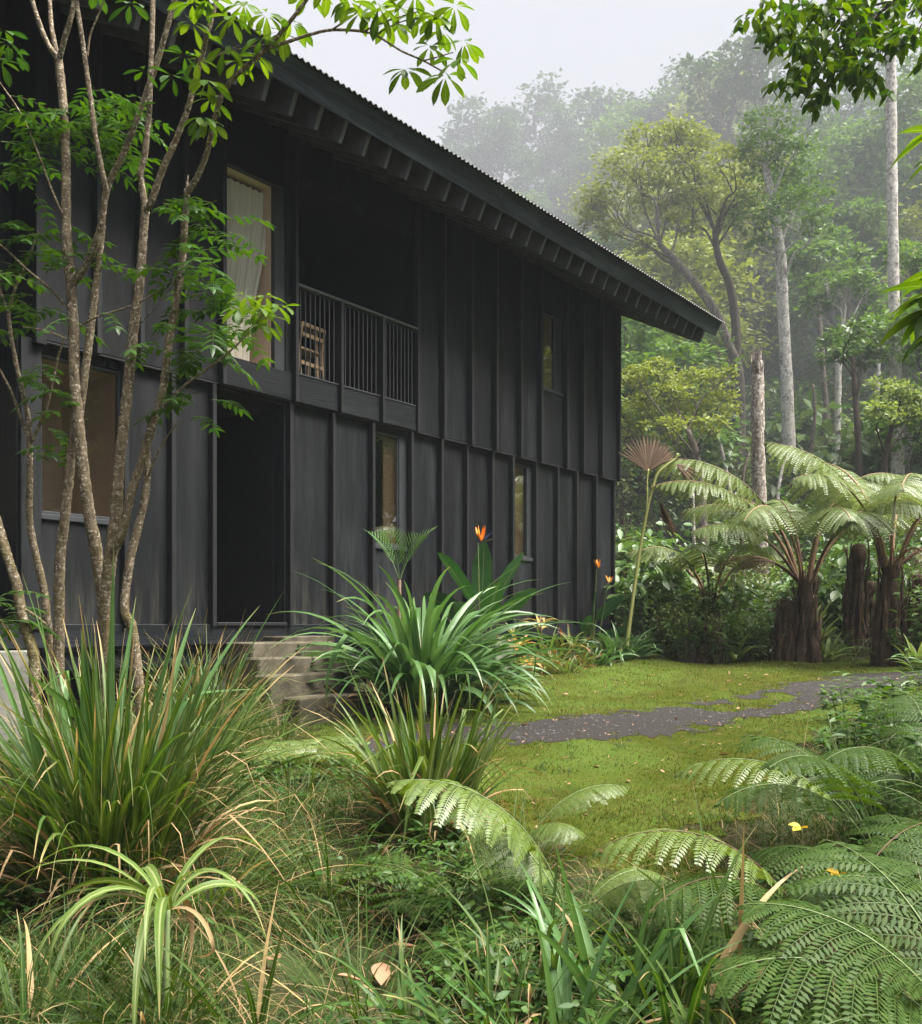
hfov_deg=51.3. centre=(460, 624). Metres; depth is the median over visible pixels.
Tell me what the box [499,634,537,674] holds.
cordyline
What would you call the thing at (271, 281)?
window
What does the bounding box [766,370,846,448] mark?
leafy shrub
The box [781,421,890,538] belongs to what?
leafy shrub
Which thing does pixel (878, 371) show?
bare sapling
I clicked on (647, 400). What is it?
forest tree
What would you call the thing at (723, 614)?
wood fern
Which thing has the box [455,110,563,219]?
forest tree
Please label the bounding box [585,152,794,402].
forest tree
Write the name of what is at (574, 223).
forest tree
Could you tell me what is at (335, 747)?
fern
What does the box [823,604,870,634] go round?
wood fern
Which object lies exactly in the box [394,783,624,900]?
grass tuft
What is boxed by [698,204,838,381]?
forest tree
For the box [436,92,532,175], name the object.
forest tree
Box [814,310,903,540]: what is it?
forest tree
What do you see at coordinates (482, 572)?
bird of paradise
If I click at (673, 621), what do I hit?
leafy shrub
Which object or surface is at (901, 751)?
wood fern
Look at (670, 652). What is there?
wood fern
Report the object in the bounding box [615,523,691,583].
leafy shrub
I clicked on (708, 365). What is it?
forest tree
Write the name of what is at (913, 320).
umbrella sapling
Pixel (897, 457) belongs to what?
forest tree
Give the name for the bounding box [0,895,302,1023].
grass tuft
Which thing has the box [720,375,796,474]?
leafy shrub
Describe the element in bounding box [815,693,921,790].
bank fern
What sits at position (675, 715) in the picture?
gravel
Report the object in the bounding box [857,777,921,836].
wood fern
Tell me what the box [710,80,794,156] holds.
forest tree
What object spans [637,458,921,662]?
tree fern
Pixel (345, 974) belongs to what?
fallen leaf
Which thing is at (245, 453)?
doorway side
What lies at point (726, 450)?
leafy shrub
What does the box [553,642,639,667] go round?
crinum lily
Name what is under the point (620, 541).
leafy shrub
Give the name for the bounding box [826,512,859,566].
leafy shrub
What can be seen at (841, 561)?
leafy shrub
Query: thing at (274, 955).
fallen leaf
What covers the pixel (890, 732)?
wood fern
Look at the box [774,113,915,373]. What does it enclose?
forest tree
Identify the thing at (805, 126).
forest tree
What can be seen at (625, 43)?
sky
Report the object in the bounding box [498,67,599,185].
forest tree
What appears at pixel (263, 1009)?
strap plant
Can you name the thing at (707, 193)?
forest tree
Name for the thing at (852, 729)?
wood fern
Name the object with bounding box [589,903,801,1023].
strap plant
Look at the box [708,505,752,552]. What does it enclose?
leafy shrub
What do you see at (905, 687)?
ginger plant
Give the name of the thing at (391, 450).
window
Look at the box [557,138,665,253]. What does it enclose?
forest tree
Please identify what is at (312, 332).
wooden chair
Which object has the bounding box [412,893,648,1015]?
fern
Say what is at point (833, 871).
fallen leaf
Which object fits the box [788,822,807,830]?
fallen leaf
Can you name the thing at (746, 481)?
leafy shrub
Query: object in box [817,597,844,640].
rosette plant
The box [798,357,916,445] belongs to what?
leafy shrub
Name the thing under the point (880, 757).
wood fern
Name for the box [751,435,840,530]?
leafy shrub
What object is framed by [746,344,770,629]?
broken trunk
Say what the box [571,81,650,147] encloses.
forest tree
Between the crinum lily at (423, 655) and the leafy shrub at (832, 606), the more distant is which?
the leafy shrub at (832, 606)
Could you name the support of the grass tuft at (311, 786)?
on the ground at (278, 990)
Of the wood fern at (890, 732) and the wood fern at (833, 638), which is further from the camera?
the wood fern at (833, 638)
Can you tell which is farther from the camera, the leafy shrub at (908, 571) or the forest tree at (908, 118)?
the forest tree at (908, 118)
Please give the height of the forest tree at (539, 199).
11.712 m
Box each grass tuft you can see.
[0,857,232,1023]
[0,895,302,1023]
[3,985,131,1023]
[187,846,487,1023]
[191,786,434,936]
[215,732,370,813]
[326,850,691,1023]
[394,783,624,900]
[498,850,861,1023]
[574,923,921,1023]
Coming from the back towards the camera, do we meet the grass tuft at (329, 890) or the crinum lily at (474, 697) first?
the crinum lily at (474, 697)
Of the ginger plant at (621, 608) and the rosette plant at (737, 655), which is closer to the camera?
the rosette plant at (737, 655)
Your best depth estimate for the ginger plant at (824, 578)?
18.46 m
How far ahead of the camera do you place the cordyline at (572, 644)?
14.41 m
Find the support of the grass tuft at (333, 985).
on the ground at (278, 990)
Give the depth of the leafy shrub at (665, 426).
34.84 m
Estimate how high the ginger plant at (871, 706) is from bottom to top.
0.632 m
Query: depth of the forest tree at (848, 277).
29.90 m
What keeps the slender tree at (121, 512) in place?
on the ground at (278, 990)
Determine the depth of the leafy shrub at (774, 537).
22.03 m
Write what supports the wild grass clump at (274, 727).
on the ground at (278, 990)
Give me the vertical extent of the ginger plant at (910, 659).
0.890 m
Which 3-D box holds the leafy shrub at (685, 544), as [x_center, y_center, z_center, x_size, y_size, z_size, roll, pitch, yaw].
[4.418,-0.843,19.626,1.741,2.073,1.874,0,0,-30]
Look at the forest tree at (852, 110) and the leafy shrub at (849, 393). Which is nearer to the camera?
the leafy shrub at (849, 393)
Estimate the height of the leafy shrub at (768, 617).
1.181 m
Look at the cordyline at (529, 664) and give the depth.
13.19 m
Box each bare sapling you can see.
[692,493,695,549]
[716,434,735,551]
[740,453,749,619]
[776,449,790,575]
[809,384,816,522]
[874,340,880,453]
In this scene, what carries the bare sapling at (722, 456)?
on the ground at (278, 990)
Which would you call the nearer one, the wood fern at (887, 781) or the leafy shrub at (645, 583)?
the wood fern at (887, 781)
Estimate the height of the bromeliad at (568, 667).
0.456 m
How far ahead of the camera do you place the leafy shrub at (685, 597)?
17.97 m
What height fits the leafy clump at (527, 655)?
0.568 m
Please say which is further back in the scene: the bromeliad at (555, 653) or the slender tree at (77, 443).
the bromeliad at (555, 653)
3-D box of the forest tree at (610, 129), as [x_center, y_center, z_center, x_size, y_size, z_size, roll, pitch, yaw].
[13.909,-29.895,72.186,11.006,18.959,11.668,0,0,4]
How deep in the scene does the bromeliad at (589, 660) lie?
14.19 m
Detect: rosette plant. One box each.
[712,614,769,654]
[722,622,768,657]
[723,625,769,661]
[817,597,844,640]
[821,631,858,659]
[886,635,921,670]
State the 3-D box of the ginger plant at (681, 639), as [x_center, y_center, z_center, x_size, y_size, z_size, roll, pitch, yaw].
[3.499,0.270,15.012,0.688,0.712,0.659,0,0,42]
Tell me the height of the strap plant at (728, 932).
0.896 m
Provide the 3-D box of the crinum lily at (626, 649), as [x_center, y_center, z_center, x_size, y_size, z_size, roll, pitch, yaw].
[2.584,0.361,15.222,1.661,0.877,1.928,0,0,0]
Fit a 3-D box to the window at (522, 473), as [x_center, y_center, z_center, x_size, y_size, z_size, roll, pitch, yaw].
[0.886,-1.677,14.444,0.110,1.444,0.603,0,0,38]
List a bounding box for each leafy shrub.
[603,552,684,652]
[611,559,704,652]
[615,433,682,540]
[615,474,691,550]
[615,512,652,556]
[615,513,654,596]
[615,521,664,621]
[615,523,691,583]
[615,550,704,647]
[616,591,679,639]
[617,431,729,538]
[619,412,717,506]
[619,559,699,637]
[639,592,700,655]
[640,531,722,595]
[648,375,719,477]
[649,574,721,640]
[652,401,777,529]
[662,431,750,507]
[675,569,740,616]
[676,498,734,551]
[676,567,776,628]
[678,598,732,636]
[679,541,750,593]
[684,538,724,575]
[692,434,799,533]
[703,486,810,581]
[703,542,783,622]
[704,547,780,618]
[707,515,768,554]
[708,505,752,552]
[710,376,854,496]
[711,424,776,506]
[717,542,773,589]
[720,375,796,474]
[722,603,785,660]
[744,577,789,621]
[744,590,797,656]
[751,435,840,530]
[752,553,844,625]
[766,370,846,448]
[770,490,847,578]
[771,549,842,610]
[779,535,888,613]
[780,582,842,643]
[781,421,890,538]
[785,493,842,563]
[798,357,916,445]
[800,393,879,471]
[816,536,913,637]
[817,533,882,581]
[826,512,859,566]
[827,419,920,488]
[830,537,910,580]
[837,565,921,636]
[841,403,921,486]
[841,518,907,554]
[846,370,921,434]
[853,428,921,535]
[860,506,921,569]
[861,513,921,581]
[870,529,921,579]
[875,557,921,602]
[889,567,921,652]
[905,553,921,589]
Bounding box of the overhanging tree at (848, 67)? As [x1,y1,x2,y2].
[733,0,921,125]
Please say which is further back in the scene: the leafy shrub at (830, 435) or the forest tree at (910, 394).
the leafy shrub at (830, 435)
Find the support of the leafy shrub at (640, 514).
on the ground at (278, 990)
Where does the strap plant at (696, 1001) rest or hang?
on the ground at (278, 990)
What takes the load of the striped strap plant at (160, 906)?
on the ground at (278, 990)
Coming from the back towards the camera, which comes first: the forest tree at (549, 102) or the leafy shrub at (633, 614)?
the forest tree at (549, 102)
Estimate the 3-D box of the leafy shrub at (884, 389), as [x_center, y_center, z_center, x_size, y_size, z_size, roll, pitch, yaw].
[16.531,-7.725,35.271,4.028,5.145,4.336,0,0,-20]
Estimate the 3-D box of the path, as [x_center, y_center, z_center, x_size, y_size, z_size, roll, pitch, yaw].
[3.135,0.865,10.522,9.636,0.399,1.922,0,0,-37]
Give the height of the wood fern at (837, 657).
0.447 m
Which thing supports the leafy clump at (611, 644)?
on the lawn at (604, 775)
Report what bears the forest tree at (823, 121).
on the ground at (278, 990)
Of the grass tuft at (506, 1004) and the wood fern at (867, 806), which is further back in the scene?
the wood fern at (867, 806)
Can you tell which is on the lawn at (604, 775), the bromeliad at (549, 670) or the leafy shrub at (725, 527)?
the bromeliad at (549, 670)
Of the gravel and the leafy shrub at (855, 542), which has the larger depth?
the leafy shrub at (855, 542)
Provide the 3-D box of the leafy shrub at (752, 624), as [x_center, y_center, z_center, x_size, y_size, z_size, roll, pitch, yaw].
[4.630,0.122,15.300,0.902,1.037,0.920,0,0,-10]
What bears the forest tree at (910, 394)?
on the ground at (278, 990)
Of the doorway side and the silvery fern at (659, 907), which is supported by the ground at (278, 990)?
the silvery fern at (659, 907)
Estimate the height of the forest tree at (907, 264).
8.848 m
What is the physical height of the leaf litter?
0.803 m
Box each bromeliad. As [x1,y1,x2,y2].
[518,655,556,673]
[529,660,566,674]
[536,645,581,669]
[548,649,591,672]
[560,645,602,666]
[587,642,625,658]
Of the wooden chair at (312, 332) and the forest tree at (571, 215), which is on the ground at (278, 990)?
the forest tree at (571, 215)
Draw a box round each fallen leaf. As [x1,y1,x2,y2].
[267,953,281,959]
[337,973,359,979]
[371,962,390,984]
[394,943,418,946]
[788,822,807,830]
[826,868,845,875]
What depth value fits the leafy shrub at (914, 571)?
17.14 m
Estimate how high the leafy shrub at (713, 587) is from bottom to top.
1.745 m
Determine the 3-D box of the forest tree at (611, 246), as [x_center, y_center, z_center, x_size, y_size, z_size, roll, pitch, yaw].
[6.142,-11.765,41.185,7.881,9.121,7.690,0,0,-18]
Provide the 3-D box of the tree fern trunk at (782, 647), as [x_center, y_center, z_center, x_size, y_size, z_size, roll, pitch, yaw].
[5.163,0.090,15.308,0.539,1.281,0.526,0,0,0]
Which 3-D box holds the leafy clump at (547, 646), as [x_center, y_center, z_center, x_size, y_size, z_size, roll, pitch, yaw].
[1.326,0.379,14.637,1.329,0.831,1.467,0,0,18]
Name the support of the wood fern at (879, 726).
on the ground at (278, 990)
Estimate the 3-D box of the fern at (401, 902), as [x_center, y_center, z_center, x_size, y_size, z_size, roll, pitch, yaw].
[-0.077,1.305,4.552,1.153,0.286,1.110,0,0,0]
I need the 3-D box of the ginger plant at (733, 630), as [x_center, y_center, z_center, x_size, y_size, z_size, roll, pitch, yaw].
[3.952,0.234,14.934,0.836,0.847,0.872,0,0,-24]
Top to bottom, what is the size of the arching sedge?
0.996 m
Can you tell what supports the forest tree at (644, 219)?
on the ground at (278, 990)
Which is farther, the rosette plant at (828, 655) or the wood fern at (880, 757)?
the rosette plant at (828, 655)
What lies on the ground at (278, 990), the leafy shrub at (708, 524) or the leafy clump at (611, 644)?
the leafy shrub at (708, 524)
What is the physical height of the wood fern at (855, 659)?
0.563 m
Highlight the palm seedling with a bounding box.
[364,526,436,617]
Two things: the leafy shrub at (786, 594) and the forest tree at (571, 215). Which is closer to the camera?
the leafy shrub at (786, 594)
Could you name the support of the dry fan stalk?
on the lawn at (604, 775)
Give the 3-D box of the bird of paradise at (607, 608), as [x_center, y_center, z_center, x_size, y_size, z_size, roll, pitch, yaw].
[2.265,-0.261,15.644,0.976,1.634,0.526,0,0,0]
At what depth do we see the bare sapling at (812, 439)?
27.96 m
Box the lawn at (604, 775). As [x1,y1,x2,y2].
[275,652,921,886]
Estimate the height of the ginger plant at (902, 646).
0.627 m
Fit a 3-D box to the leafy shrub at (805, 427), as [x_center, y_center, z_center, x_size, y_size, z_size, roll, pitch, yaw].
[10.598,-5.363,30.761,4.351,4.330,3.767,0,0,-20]
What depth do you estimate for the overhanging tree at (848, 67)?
7.89 m
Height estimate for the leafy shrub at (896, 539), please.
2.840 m
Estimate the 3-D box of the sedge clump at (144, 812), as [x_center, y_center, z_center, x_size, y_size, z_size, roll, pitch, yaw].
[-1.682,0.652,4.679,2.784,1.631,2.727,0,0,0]
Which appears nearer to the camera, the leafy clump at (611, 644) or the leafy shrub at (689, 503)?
the leafy clump at (611, 644)
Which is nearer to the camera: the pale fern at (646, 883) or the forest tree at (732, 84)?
the pale fern at (646, 883)
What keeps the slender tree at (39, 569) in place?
on the ground at (278, 990)
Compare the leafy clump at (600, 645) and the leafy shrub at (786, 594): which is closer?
the leafy clump at (600, 645)
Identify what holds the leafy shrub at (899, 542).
on the ground at (278, 990)
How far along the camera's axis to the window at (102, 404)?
9.34 m
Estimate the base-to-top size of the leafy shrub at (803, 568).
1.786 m
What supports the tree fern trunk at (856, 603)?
on the ground at (278, 990)
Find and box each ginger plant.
[615,579,626,635]
[662,619,705,661]
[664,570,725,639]
[683,612,745,663]
[728,629,768,660]
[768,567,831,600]
[801,710,885,784]
[814,671,887,746]
[838,675,909,732]
[846,775,921,850]
[853,686,921,753]
[871,676,921,742]
[885,628,921,665]
[891,648,921,710]
[894,722,921,789]
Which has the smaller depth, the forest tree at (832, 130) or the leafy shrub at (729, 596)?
the leafy shrub at (729, 596)
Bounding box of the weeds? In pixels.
[0,722,921,1023]
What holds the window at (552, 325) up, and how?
in the timber house
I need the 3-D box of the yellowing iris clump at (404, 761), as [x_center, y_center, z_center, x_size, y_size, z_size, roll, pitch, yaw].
[-0.244,0.769,5.511,1.696,1.149,1.858,0,0,0]
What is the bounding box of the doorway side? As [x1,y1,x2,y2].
[217,408,273,621]
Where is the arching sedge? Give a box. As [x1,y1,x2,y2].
[0,793,401,989]
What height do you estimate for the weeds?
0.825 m
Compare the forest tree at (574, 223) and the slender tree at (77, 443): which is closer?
the slender tree at (77, 443)
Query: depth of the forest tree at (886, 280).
37.05 m
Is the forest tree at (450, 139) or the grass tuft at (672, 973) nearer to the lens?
the grass tuft at (672, 973)
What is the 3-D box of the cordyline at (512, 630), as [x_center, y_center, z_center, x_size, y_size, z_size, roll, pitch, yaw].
[0.791,0.311,14.032,0.379,0.823,0.444,0,0,43]
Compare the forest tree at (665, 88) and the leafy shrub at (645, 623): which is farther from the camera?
the forest tree at (665, 88)
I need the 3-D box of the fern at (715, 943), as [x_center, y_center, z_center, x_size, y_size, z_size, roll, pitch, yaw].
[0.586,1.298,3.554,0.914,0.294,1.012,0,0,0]
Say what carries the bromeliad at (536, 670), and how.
on the lawn at (604, 775)
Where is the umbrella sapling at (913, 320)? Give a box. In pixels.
[878,125,921,361]
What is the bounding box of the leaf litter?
[328,658,896,874]
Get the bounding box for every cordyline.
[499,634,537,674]
[501,618,522,661]
[519,646,545,673]
[522,615,554,663]
[557,632,590,661]
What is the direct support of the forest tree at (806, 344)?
on the ground at (278, 990)
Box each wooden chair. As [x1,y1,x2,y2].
[299,321,321,377]
[299,321,325,379]
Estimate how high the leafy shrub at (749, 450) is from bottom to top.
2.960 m
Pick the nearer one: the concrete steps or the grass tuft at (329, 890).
the grass tuft at (329, 890)
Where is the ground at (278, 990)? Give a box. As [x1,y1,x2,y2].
[0,338,921,1023]
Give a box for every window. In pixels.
[41,353,119,524]
[227,163,283,370]
[376,431,407,550]
[515,464,532,561]
[544,313,562,396]
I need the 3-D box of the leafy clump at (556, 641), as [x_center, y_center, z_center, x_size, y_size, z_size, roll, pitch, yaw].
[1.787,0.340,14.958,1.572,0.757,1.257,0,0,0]
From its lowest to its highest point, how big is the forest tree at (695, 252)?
9.480 m
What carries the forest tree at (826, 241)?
on the ground at (278, 990)
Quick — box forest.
[640,297,912,446]
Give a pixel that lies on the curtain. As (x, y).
(243, 273)
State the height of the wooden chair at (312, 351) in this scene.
0.728 m
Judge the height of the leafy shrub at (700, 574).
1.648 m
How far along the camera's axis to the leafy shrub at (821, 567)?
18.41 m
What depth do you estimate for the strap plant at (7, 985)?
3.41 m
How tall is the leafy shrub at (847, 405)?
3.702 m
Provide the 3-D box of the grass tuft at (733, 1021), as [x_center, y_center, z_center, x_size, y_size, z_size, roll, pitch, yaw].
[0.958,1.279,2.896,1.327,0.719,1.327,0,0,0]
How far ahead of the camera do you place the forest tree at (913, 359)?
25.46 m
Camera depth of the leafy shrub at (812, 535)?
24.53 m
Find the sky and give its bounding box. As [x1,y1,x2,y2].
[209,0,921,197]
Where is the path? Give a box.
[337,672,921,753]
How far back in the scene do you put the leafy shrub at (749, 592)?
18.79 m
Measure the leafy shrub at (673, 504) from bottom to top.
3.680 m
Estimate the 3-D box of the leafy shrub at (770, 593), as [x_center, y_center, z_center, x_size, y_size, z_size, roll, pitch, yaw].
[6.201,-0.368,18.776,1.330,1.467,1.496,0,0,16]
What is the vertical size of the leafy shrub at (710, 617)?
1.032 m
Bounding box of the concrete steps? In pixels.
[226,636,368,727]
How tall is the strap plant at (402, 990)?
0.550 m
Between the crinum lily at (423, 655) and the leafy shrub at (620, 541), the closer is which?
the crinum lily at (423, 655)
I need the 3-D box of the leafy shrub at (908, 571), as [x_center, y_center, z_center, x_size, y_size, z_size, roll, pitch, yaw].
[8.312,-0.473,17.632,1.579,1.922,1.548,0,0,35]
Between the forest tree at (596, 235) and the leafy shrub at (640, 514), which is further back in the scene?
the forest tree at (596, 235)
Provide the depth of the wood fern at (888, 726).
7.09 m
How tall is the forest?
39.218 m
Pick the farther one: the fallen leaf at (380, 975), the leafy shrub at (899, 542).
the leafy shrub at (899, 542)
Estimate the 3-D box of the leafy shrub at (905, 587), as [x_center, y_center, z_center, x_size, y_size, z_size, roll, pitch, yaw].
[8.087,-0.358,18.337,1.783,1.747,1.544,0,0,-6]
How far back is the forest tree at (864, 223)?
35.39 m
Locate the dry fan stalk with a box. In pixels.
[618,436,698,659]
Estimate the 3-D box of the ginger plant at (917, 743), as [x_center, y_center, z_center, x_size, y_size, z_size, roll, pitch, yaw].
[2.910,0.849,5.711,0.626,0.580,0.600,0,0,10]
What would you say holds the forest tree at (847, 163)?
on the ground at (278, 990)
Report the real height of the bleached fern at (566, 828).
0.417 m
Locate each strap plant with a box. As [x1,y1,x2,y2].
[0,835,265,1023]
[0,896,138,1023]
[145,882,378,1023]
[276,918,480,1023]
[382,917,540,1023]
[410,868,756,1023]
[430,841,627,1023]
[491,842,747,1012]
[524,827,835,1023]
[588,780,876,1015]
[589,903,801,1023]
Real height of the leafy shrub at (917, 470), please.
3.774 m
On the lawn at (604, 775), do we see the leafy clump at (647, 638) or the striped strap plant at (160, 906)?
the leafy clump at (647, 638)
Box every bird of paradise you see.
[423,526,536,664]
[579,560,626,646]
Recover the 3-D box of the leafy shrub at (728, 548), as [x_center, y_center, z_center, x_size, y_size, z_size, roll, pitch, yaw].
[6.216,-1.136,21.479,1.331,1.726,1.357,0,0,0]
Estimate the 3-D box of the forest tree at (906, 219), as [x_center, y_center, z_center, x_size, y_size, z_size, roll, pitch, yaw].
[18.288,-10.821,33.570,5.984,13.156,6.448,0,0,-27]
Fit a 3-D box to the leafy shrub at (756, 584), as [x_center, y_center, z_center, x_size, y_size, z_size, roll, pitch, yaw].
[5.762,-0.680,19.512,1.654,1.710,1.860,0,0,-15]
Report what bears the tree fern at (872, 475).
on the ground at (278, 990)
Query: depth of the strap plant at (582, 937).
3.33 m
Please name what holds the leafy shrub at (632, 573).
on the ground at (278, 990)
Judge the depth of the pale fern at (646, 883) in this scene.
4.09 m
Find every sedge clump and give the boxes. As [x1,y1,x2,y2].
[0,545,280,827]
[0,594,384,949]
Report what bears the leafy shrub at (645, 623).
on the ground at (278, 990)
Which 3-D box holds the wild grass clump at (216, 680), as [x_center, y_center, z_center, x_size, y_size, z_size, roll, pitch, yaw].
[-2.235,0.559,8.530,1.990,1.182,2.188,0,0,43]
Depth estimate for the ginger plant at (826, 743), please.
6.59 m
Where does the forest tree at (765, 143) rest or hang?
on the ground at (278, 990)
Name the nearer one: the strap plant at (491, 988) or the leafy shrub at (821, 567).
the strap plant at (491, 988)
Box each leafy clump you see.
[512,642,564,668]
[515,626,582,666]
[538,625,614,661]
[571,636,626,654]
[580,631,652,660]
[599,622,674,656]
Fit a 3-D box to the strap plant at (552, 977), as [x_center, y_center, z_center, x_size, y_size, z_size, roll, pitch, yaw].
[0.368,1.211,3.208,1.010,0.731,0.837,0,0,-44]
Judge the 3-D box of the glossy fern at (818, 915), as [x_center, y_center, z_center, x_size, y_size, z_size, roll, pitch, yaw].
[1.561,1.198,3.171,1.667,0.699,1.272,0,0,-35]
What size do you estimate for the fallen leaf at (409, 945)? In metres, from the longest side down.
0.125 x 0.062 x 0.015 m
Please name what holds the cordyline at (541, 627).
on the ground at (278, 990)
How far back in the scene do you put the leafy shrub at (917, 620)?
14.43 m
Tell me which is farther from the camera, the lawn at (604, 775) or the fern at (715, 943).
the lawn at (604, 775)
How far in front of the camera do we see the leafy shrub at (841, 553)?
20.47 m
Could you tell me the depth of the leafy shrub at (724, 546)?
22.93 m
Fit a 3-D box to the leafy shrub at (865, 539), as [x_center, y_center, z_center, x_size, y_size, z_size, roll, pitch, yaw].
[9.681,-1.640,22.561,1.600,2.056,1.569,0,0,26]
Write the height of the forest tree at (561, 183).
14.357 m
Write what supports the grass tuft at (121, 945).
on the ground at (278, 990)
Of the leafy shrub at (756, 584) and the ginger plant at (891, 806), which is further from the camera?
the leafy shrub at (756, 584)
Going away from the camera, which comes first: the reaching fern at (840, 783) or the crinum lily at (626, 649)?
the reaching fern at (840, 783)
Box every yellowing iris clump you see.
[267,658,562,864]
[331,673,558,854]
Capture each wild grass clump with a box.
[74,674,306,769]
[115,626,341,739]
[210,700,329,742]
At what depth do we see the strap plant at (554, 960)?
3.59 m
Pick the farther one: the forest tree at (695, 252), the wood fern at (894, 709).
the forest tree at (695, 252)
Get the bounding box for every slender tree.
[0,0,206,769]
[0,220,81,764]
[0,270,64,757]
[99,0,484,725]
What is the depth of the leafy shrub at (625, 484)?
26.93 m
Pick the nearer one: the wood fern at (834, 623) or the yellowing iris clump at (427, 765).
the yellowing iris clump at (427, 765)
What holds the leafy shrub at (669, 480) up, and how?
on the ground at (278, 990)
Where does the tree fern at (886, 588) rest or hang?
on the ground at (278, 990)
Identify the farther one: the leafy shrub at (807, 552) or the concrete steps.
the leafy shrub at (807, 552)
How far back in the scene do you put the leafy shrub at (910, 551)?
19.26 m
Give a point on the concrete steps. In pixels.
(303, 665)
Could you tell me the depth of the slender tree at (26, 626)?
6.28 m
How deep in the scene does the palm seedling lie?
10.55 m
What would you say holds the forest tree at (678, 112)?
on the ground at (278, 990)
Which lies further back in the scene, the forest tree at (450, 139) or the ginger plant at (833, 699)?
the forest tree at (450, 139)
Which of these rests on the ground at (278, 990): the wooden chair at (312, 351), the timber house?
the timber house
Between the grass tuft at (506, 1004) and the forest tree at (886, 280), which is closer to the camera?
the grass tuft at (506, 1004)
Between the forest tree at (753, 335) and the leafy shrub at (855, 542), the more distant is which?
the forest tree at (753, 335)
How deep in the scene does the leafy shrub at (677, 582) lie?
17.16 m
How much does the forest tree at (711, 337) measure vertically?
7.458 m
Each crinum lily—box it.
[272,558,601,726]
[348,619,554,722]
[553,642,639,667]
[585,621,668,658]
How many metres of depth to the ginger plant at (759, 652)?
15.22 m
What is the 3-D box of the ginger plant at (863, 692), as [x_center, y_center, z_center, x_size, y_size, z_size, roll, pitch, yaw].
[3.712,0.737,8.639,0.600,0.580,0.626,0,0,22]
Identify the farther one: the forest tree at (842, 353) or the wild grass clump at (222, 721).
the forest tree at (842, 353)
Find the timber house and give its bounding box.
[0,0,724,741]
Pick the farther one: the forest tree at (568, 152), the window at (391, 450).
the forest tree at (568, 152)
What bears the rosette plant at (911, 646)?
on the lawn at (604, 775)
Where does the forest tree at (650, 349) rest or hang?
on the ground at (278, 990)
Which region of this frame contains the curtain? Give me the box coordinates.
[227,176,265,360]
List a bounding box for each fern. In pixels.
[242,736,370,771]
[326,852,562,963]
[385,779,701,944]
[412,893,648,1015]
[439,784,630,844]
[499,918,738,1023]
[592,821,921,986]
[626,543,795,625]
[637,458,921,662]
[638,625,679,654]
[674,735,920,869]
[676,601,770,638]
[703,839,921,1023]
[748,814,921,935]
[763,442,921,665]
[787,784,921,824]
[804,698,921,751]
[813,727,920,790]
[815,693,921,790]
[821,623,870,645]
[821,628,878,662]
[821,633,868,659]
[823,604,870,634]
[828,748,921,797]
[836,473,921,542]
[846,694,918,750]
[848,699,921,762]
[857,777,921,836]
[858,688,921,745]
[868,704,916,719]
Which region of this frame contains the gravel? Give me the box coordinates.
[369,675,921,750]
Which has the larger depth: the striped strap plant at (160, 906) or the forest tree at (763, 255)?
the forest tree at (763, 255)
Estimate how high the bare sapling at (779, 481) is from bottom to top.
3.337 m
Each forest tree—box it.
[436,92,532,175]
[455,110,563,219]
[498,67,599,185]
[516,121,604,223]
[517,185,556,211]
[546,168,590,219]
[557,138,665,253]
[561,210,612,241]
[570,179,626,231]
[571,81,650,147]
[573,118,745,497]
[575,80,713,224]
[581,223,650,270]
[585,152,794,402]
[592,226,641,327]
[613,218,778,436]
[615,316,749,540]
[621,282,735,494]
[621,323,725,430]
[621,354,742,575]
[625,171,684,230]
[626,54,743,167]
[646,110,795,466]
[653,54,798,172]
[669,168,835,379]
[671,22,836,291]
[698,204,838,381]
[706,103,846,512]
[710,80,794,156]
[721,161,794,385]
[732,125,798,166]
[753,101,921,428]
[773,222,858,487]
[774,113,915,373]
[778,152,866,366]
[784,89,916,385]
[785,112,818,137]
[789,241,887,516]
[794,61,921,173]
[807,193,904,419]
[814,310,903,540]
[840,266,921,482]
[855,244,921,369]
[858,43,921,427]
[861,372,921,535]
[866,238,921,536]
[873,8,905,552]
[873,157,921,244]
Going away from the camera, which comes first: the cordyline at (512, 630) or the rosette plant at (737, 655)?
the cordyline at (512, 630)
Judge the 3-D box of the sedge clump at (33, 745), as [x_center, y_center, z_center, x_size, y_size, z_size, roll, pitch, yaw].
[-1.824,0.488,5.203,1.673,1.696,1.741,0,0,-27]

